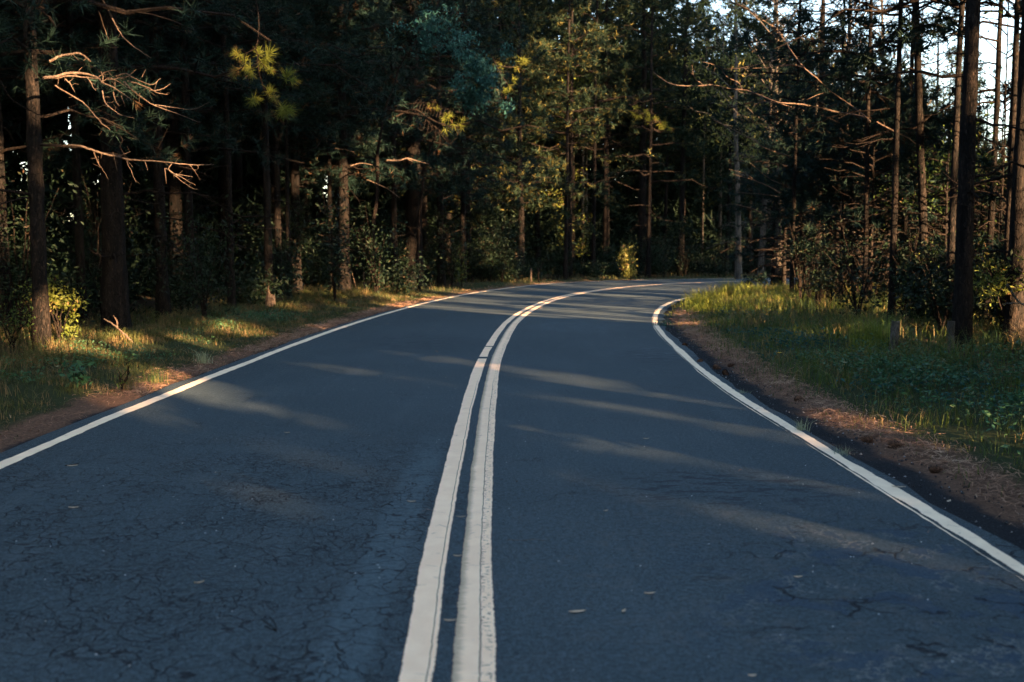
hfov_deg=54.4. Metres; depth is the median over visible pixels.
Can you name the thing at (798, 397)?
pine cone
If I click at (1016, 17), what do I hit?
pine tree
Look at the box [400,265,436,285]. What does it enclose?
bush
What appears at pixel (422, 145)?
pine tree
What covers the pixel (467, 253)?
bush
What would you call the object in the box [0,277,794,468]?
white edge line
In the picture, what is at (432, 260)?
bush
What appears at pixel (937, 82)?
pine tree
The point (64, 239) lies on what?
bush
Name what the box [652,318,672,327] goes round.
grass tuft
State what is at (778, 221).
gum tree
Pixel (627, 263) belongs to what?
bush
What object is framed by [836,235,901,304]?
bush
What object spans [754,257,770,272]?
bush
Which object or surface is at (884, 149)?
young pine tree
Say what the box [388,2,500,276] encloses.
pine tree
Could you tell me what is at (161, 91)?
pine tree
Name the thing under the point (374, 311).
pine needles
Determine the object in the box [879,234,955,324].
bush
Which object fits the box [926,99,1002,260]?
young pine tree
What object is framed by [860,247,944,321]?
bush
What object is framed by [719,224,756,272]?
bush
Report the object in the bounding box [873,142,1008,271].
broadleaf tree
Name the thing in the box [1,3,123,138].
pine tree
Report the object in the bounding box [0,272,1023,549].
ground
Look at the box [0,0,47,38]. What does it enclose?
pine tree
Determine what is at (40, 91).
pine tree
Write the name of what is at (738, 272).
pine tree
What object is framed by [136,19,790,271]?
forest
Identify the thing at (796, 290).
sapling
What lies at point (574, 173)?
broadleaf tree
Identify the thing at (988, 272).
bush
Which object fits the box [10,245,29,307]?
bush
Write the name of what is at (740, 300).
grass
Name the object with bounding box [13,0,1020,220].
sky
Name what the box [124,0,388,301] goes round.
pine tree
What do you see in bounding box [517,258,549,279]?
bush
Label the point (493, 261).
bush
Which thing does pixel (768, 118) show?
young pine tree
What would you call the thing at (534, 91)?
pine tree
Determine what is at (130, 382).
grass tuft
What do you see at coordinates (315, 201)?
pine tree
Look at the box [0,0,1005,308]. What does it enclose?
forest
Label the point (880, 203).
young pine tree
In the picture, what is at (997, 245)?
young pine tree
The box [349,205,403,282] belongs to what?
bush
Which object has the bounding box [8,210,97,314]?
bush
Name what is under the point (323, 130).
pine tree
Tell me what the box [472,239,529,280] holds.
bush
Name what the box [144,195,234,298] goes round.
bush
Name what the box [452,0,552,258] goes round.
pine tree
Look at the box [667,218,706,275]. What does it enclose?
bush
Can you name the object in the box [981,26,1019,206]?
pine tree
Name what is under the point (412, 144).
pine tree
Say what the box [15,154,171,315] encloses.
bush
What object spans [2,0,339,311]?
pine tree
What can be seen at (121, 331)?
fallen branch
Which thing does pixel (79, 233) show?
pine tree
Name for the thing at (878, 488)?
faded old line
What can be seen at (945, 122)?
young pine tree
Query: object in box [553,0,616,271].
slim tree
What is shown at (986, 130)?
pine tree
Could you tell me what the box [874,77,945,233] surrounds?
pine tree
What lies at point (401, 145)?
pine tree
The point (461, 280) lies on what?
bush
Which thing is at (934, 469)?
pine cone
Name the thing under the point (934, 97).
young pine tree
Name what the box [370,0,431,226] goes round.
pine tree
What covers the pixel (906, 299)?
sapling
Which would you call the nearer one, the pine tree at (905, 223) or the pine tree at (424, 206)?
the pine tree at (905, 223)
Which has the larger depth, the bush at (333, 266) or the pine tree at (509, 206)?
the pine tree at (509, 206)
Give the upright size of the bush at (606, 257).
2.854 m
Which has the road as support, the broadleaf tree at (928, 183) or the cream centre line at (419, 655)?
the cream centre line at (419, 655)
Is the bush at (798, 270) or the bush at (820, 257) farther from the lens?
the bush at (820, 257)
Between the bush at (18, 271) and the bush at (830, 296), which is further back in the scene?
the bush at (830, 296)
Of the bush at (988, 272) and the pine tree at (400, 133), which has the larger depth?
the pine tree at (400, 133)
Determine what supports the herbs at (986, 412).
on the ground at (972, 512)
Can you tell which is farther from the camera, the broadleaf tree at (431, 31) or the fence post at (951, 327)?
the broadleaf tree at (431, 31)
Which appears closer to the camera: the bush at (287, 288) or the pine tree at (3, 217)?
the pine tree at (3, 217)
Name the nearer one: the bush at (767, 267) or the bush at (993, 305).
the bush at (993, 305)
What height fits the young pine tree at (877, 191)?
8.270 m
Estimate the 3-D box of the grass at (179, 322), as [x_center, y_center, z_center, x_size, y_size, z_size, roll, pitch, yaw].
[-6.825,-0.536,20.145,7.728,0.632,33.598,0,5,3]
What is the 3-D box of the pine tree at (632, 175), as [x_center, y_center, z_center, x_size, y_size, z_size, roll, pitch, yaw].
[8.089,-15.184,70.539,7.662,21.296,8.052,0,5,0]
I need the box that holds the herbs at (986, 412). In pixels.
[786,331,1023,454]
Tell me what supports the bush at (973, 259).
on the ground at (972, 512)
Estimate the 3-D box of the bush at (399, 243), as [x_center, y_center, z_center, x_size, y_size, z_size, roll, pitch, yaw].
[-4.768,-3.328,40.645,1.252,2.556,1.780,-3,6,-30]
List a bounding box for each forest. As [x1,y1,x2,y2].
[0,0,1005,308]
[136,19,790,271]
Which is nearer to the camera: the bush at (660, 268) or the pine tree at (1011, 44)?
the bush at (660, 268)
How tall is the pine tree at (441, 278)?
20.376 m
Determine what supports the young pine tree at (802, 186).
on the ground at (972, 512)
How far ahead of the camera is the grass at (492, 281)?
51.31 m
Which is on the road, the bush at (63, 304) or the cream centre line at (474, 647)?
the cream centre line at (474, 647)
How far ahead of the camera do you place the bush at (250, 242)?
34.88 m
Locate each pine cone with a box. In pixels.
[713,364,721,369]
[722,369,728,374]
[794,395,803,401]
[858,435,872,442]
[887,440,903,447]
[929,465,944,472]
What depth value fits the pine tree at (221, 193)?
33.97 m
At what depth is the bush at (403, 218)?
42.78 m
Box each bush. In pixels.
[0,156,95,331]
[0,247,101,326]
[0,293,35,352]
[4,283,57,340]
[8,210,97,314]
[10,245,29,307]
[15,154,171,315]
[21,268,89,342]
[46,186,151,306]
[47,234,172,314]
[49,255,139,312]
[54,146,151,306]
[129,218,238,305]
[132,177,289,318]
[133,238,220,312]
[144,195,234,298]
[200,235,263,288]
[205,256,299,307]
[233,209,273,285]
[234,229,319,300]
[238,184,328,288]
[259,215,295,296]
[273,194,322,285]
[281,214,326,287]
[301,236,337,288]
[301,257,327,283]
[302,234,358,284]
[305,227,359,282]
[309,179,360,300]
[337,199,414,293]
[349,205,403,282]
[350,251,362,281]
[351,258,369,282]
[358,247,441,295]
[365,203,430,279]
[377,208,405,271]
[379,228,409,280]
[400,230,455,285]
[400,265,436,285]
[422,216,452,276]
[424,254,444,281]
[427,201,475,287]
[452,233,478,280]
[453,247,470,285]
[466,210,521,281]
[466,214,507,281]
[466,235,499,281]
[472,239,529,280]
[477,209,532,281]
[477,234,507,262]
[491,248,525,281]
[491,252,528,280]
[512,225,542,266]
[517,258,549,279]
[525,254,552,276]
[535,237,563,274]
[539,237,584,278]
[574,233,629,275]
[578,258,610,277]
[595,246,621,275]
[601,257,625,277]
[610,233,643,274]
[613,250,641,276]
[616,242,637,279]
[617,230,641,274]
[622,261,645,276]
[624,227,668,274]
[651,250,677,274]
[651,255,676,274]
[661,228,689,267]
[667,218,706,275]
[671,254,704,275]
[672,246,698,269]
[675,243,718,275]
[702,251,732,276]
[704,233,732,265]
[707,248,724,271]
[713,229,748,273]
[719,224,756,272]
[722,216,752,270]
[741,238,755,272]
[750,257,770,271]
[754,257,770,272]
[761,212,842,302]
[785,219,844,307]
[792,223,850,290]
[793,236,832,303]
[796,234,843,309]
[802,190,920,320]
[806,226,877,305]
[806,239,853,306]
[816,255,832,303]
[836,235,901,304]
[844,258,880,299]
[846,233,874,270]
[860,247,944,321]
[876,225,991,337]
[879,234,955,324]
[893,213,955,327]
[896,207,938,278]
[902,272,974,331]
[916,221,1003,317]
[932,241,1023,324]
[947,232,1023,340]
[974,245,999,328]
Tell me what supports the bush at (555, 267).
on the ground at (972, 512)
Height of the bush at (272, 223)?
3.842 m
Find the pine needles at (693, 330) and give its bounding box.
[672,309,1023,524]
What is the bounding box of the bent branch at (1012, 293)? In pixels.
[1001,283,1023,305]
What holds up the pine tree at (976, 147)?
on the ground at (972, 512)
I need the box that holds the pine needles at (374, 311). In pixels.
[0,296,443,443]
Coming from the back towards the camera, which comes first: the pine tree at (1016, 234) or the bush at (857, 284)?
the bush at (857, 284)
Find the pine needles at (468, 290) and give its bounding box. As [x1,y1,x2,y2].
[391,277,712,303]
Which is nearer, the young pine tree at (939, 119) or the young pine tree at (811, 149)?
the young pine tree at (939, 119)
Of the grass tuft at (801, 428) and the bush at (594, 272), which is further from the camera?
the bush at (594, 272)
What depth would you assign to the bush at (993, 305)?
17.43 m
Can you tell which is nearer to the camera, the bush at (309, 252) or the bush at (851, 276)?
the bush at (851, 276)
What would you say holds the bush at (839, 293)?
on the ground at (972, 512)
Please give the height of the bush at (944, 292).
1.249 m
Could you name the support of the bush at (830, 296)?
on the ground at (972, 512)
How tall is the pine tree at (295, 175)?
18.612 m
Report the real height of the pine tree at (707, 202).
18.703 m
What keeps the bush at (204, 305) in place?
on the ground at (972, 512)
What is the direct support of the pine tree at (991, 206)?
on the ground at (972, 512)
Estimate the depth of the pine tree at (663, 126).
56.13 m
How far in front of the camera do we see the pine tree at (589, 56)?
54.06 m
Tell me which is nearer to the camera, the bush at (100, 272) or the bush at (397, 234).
the bush at (100, 272)
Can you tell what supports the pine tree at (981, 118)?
on the ground at (972, 512)
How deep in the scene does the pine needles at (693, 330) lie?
9.47 m
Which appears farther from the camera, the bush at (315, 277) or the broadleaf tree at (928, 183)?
the bush at (315, 277)
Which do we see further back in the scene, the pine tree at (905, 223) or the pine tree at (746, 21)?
the pine tree at (746, 21)
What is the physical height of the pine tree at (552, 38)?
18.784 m
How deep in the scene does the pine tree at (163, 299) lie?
21.38 m
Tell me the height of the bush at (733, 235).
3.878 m
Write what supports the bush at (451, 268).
on the ground at (972, 512)
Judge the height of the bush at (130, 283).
1.984 m
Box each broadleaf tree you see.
[371,0,469,292]
[416,25,516,290]
[539,63,601,273]
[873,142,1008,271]
[905,123,1005,285]
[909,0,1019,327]
[923,151,1007,291]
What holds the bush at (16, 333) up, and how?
on the ground at (972, 512)
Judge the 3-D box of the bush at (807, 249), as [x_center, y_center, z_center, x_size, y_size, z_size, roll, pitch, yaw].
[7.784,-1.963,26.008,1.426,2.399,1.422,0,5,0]
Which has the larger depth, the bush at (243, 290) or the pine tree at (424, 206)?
the pine tree at (424, 206)
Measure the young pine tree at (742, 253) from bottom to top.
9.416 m
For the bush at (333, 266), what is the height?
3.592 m
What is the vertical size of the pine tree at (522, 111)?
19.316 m
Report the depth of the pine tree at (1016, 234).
15.44 m
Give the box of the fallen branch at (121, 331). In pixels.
[104,315,133,342]
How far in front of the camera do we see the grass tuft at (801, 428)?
8.47 m
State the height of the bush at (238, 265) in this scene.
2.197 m
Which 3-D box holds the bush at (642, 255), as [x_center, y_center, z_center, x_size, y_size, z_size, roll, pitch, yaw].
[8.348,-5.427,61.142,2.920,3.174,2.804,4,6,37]
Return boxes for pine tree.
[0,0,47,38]
[0,0,133,259]
[0,0,187,330]
[0,0,245,322]
[0,0,270,350]
[0,0,319,332]
[1,0,301,317]
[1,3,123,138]
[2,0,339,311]
[44,0,281,299]
[46,0,351,306]
[57,6,233,229]
[80,0,246,253]
[85,0,378,293]
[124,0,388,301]
[124,3,347,279]
[136,0,387,249]
[178,0,387,292]
[187,0,374,299]
[189,0,405,293]
[215,0,408,290]
[217,0,452,290]
[231,18,368,235]
[232,2,406,251]
[279,0,436,282]
[280,0,516,287]
[310,0,500,288]
[337,0,564,287]
[347,0,459,239]
[355,0,494,213]
[362,6,523,257]
[369,0,541,282]
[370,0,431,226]
[382,0,537,281]
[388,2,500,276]
[428,1,497,224]
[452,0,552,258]
[453,0,586,278]
[457,0,498,168]
[482,0,560,248]
[488,0,578,274]
[505,3,602,273]
[508,0,629,279]
[510,0,671,277]
[530,0,663,275]
[556,0,674,273]
[575,0,679,247]
[579,0,690,274]
[590,0,726,277]
[629,0,708,270]
[634,0,743,275]
[636,1,742,236]
[654,0,997,304]
[677,0,769,275]
[701,0,896,292]
[702,0,816,271]
[703,12,792,273]
[711,130,835,286]
[722,29,869,280]
[723,89,834,284]
[733,60,825,254]
[735,0,1021,331]
[744,108,862,277]
[754,0,877,281]
[755,32,883,278]
[766,7,916,288]
[769,0,1013,324]
[776,112,916,290]
[783,73,950,300]
[785,0,908,284]
[806,60,957,291]
[810,36,880,191]
[816,0,996,297]
[822,73,932,254]
[823,75,953,269]
[836,1,955,309]
[856,0,1023,351]
[869,86,985,288]
[874,9,982,235]
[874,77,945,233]
[876,0,1021,336]
[879,108,990,250]
[889,98,997,297]
[904,0,1021,325]
[910,135,1008,321]
[915,0,1023,347]
[917,71,1011,316]
[925,45,996,203]
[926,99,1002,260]
[928,73,1005,145]
[929,88,998,214]
[931,51,1006,255]
[938,97,1000,162]
[950,84,1010,257]
[977,85,1007,237]
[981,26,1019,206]
[1001,19,1019,227]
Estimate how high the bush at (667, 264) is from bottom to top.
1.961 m
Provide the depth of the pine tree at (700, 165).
70.59 m
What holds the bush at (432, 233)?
on the ground at (972, 512)
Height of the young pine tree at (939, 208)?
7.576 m
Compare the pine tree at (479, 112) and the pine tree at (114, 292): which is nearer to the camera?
the pine tree at (114, 292)
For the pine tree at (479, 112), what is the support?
on the ground at (972, 512)
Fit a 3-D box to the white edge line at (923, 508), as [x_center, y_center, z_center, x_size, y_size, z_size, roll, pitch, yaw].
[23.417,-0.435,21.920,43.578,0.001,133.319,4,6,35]
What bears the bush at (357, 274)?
on the ground at (972, 512)
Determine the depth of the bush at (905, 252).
26.35 m
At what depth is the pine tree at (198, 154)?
39.95 m
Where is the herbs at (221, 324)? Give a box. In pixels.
[0,305,311,382]
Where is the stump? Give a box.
[265,284,275,308]
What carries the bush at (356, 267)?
on the ground at (972, 512)
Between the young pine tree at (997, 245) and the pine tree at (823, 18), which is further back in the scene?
the pine tree at (823, 18)
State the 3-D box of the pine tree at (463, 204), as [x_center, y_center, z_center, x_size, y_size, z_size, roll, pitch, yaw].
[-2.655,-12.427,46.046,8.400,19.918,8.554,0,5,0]
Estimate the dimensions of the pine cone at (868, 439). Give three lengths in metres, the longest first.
0.131 x 0.070 x 0.070 m
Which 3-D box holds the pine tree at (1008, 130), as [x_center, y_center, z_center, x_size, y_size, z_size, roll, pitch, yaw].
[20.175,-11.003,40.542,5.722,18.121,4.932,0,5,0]
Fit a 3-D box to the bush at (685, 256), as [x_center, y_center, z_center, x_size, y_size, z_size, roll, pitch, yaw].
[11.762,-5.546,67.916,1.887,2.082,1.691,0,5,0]
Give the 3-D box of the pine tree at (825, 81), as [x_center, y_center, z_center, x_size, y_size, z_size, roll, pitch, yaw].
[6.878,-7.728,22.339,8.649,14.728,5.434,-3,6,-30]
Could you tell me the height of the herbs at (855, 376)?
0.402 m
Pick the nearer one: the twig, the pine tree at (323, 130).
the twig
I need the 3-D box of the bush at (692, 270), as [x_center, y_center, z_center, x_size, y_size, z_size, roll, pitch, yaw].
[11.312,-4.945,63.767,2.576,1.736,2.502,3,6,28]
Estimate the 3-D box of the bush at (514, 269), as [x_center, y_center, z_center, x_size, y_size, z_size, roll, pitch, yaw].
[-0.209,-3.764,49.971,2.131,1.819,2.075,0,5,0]
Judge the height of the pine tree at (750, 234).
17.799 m
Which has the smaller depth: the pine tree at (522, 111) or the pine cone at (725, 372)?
the pine cone at (725, 372)
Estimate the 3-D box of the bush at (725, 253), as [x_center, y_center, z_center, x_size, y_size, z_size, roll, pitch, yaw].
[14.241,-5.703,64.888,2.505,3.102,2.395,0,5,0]
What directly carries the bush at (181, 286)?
on the ground at (972, 512)
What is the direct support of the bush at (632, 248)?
on the ground at (972, 512)
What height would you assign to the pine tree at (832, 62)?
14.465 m
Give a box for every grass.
[0,283,453,440]
[301,270,795,298]
[663,280,1023,497]
[672,280,909,355]
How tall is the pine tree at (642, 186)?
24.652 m
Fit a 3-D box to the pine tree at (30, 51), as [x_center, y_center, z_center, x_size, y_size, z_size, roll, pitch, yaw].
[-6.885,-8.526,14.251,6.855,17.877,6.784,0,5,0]
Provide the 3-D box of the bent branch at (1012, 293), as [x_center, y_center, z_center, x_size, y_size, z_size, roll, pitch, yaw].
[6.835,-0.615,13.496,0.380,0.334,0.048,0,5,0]
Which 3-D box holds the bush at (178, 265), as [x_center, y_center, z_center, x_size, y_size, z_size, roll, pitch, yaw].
[-8.581,-2.002,26.168,2.733,2.513,3.009,-1,5,-16]
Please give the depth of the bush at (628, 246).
63.15 m
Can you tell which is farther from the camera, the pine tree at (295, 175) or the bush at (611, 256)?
the bush at (611, 256)
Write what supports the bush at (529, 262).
on the ground at (972, 512)
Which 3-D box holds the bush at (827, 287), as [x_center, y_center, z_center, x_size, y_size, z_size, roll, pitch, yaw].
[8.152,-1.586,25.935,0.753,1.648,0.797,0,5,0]
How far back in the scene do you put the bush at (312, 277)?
36.90 m
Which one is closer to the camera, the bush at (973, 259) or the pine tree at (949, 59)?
the bush at (973, 259)
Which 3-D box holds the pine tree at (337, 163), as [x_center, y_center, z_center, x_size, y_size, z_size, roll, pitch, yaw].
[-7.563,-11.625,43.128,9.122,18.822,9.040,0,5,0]
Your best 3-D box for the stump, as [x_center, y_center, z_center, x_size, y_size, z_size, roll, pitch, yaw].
[-6.120,-1.103,25.221,0.318,0.790,0.318,0,5,0]
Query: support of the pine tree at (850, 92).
on the ground at (972, 512)
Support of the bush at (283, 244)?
on the ground at (972, 512)
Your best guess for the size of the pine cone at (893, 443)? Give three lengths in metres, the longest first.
0.146 x 0.078 x 0.078 m
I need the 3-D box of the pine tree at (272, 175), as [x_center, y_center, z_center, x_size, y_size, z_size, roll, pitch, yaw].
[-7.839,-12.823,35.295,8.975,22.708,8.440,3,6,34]
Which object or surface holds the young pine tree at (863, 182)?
on the ground at (972, 512)
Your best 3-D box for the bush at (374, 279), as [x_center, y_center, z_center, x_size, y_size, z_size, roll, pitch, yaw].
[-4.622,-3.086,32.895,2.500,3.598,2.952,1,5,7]
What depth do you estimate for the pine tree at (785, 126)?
73.84 m
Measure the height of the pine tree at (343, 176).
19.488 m
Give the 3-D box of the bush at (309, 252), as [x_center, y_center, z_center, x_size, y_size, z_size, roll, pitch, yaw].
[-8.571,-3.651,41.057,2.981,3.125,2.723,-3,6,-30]
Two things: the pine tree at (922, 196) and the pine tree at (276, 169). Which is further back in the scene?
the pine tree at (276, 169)
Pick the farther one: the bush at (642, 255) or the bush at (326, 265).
the bush at (642, 255)
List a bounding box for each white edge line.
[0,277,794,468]
[653,297,1023,575]
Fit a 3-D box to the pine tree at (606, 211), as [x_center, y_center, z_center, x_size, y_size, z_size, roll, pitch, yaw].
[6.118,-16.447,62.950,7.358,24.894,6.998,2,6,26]
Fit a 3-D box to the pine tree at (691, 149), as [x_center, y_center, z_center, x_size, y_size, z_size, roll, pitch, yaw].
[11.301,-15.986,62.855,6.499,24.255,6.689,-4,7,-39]
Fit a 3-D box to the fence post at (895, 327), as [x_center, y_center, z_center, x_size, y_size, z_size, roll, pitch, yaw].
[5.234,0.104,13.663,0.144,0.762,0.118,0,5,0]
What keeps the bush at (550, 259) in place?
on the ground at (972, 512)
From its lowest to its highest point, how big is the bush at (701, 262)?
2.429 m
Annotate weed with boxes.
[58,360,97,386]
[114,354,137,392]
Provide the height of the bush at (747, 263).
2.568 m
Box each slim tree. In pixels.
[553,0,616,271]
[564,7,618,265]
[680,13,730,270]
[691,14,744,269]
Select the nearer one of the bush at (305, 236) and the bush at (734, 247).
the bush at (305, 236)
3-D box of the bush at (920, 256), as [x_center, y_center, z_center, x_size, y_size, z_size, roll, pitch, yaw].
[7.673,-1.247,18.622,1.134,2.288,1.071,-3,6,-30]
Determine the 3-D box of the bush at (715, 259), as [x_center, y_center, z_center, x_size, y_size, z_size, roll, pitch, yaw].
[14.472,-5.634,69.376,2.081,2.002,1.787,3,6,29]
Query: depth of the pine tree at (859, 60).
19.32 m
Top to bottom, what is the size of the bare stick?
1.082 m
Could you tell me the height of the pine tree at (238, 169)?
18.660 m
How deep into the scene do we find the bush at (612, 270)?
58.35 m
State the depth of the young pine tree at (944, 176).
20.82 m
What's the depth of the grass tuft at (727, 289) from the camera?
29.50 m
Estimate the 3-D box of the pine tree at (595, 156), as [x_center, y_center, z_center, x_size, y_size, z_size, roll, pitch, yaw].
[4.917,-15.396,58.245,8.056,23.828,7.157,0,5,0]
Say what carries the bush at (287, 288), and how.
on the ground at (972, 512)
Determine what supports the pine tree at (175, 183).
on the ground at (972, 512)
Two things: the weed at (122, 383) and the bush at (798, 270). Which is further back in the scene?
the bush at (798, 270)
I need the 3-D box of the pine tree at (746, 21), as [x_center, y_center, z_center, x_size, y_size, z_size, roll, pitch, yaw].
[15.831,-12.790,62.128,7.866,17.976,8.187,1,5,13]
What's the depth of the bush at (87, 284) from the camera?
23.70 m
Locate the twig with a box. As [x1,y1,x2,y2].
[261,616,276,630]
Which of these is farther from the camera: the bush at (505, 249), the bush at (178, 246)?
the bush at (505, 249)
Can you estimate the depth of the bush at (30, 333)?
15.70 m
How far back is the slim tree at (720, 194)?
70.02 m
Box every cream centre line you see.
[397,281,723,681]
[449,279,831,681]
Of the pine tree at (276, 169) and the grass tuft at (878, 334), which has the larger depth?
the pine tree at (276, 169)
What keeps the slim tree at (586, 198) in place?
on the ground at (972, 512)
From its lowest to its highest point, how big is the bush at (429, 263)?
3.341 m
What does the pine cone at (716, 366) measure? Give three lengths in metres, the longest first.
0.169 x 0.090 x 0.090 m
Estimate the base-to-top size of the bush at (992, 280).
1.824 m
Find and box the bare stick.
[537,261,543,281]
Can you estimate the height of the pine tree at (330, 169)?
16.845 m
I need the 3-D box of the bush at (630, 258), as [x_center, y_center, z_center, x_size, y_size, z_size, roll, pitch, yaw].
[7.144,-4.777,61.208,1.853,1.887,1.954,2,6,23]
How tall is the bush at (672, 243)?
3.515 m
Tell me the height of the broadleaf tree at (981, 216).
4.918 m
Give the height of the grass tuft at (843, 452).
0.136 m
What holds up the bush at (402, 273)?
on the ground at (972, 512)
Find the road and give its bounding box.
[0,277,1023,681]
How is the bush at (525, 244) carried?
on the ground at (972, 512)
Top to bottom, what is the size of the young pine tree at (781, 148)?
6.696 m
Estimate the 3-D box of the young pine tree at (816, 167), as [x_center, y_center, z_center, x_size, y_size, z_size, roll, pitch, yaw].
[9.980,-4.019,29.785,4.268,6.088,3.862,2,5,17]
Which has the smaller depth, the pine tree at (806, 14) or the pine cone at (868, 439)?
the pine cone at (868, 439)
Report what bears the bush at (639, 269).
on the ground at (972, 512)
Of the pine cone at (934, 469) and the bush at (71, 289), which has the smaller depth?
the pine cone at (934, 469)
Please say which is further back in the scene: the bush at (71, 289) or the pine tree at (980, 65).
the pine tree at (980, 65)
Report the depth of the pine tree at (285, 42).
24.45 m
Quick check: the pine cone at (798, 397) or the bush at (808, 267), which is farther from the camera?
the bush at (808, 267)
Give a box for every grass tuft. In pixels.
[99,366,137,390]
[141,365,170,383]
[193,350,216,363]
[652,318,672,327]
[683,288,719,308]
[705,275,757,298]
[789,416,833,430]
[826,445,855,455]
[828,309,905,352]
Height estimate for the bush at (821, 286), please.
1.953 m
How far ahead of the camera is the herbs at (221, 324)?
14.63 m
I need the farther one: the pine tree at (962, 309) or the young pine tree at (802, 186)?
the young pine tree at (802, 186)
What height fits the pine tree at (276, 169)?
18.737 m
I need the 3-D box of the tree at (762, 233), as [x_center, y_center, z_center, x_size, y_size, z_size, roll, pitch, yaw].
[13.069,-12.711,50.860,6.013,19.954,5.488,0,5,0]
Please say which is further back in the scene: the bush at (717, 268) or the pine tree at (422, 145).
the bush at (717, 268)
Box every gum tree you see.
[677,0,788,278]
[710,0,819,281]
[715,0,811,284]
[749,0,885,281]
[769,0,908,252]
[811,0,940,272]
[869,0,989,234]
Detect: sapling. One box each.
[789,269,804,297]
[807,259,823,307]
[897,231,919,326]
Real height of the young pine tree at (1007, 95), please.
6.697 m
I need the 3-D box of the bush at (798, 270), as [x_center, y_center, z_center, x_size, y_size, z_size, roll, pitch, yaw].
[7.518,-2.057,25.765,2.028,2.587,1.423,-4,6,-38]
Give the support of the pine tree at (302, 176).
on the ground at (972, 512)
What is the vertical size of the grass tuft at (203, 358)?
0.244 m
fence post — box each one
[889,321,899,361]
[946,321,954,356]
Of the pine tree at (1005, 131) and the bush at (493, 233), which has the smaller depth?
the pine tree at (1005, 131)
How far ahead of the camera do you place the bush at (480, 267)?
48.26 m
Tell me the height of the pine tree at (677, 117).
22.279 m
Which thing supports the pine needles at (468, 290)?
on the ground at (972, 512)
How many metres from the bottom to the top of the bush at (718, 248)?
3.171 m
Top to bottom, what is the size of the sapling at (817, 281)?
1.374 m
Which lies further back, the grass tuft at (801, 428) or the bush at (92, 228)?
the bush at (92, 228)
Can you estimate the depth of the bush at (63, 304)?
15.53 m
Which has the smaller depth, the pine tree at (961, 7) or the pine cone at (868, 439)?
the pine cone at (868, 439)
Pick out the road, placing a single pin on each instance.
(312, 535)
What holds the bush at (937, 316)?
on the ground at (972, 512)
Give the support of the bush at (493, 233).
on the ground at (972, 512)
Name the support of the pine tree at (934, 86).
on the ground at (972, 512)
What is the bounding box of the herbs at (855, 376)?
[711,289,1023,408]
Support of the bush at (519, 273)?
on the ground at (972, 512)
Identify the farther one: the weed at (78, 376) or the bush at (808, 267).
the bush at (808, 267)
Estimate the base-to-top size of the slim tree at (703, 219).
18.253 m
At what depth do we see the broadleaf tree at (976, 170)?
19.98 m
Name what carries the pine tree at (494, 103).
on the ground at (972, 512)
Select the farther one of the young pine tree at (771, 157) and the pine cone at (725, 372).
the young pine tree at (771, 157)
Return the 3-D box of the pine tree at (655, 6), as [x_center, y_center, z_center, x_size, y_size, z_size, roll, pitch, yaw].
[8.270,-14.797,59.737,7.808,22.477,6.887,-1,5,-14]
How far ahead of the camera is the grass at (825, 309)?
14.53 m
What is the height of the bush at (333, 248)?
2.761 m
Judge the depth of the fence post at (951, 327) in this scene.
14.01 m
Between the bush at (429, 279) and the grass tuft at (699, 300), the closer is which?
the grass tuft at (699, 300)
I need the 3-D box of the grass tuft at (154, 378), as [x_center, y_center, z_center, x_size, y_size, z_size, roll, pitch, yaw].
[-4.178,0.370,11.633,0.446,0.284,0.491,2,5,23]
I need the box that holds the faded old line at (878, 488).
[652,299,1022,579]
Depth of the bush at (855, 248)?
66.45 m
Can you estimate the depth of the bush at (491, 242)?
54.75 m

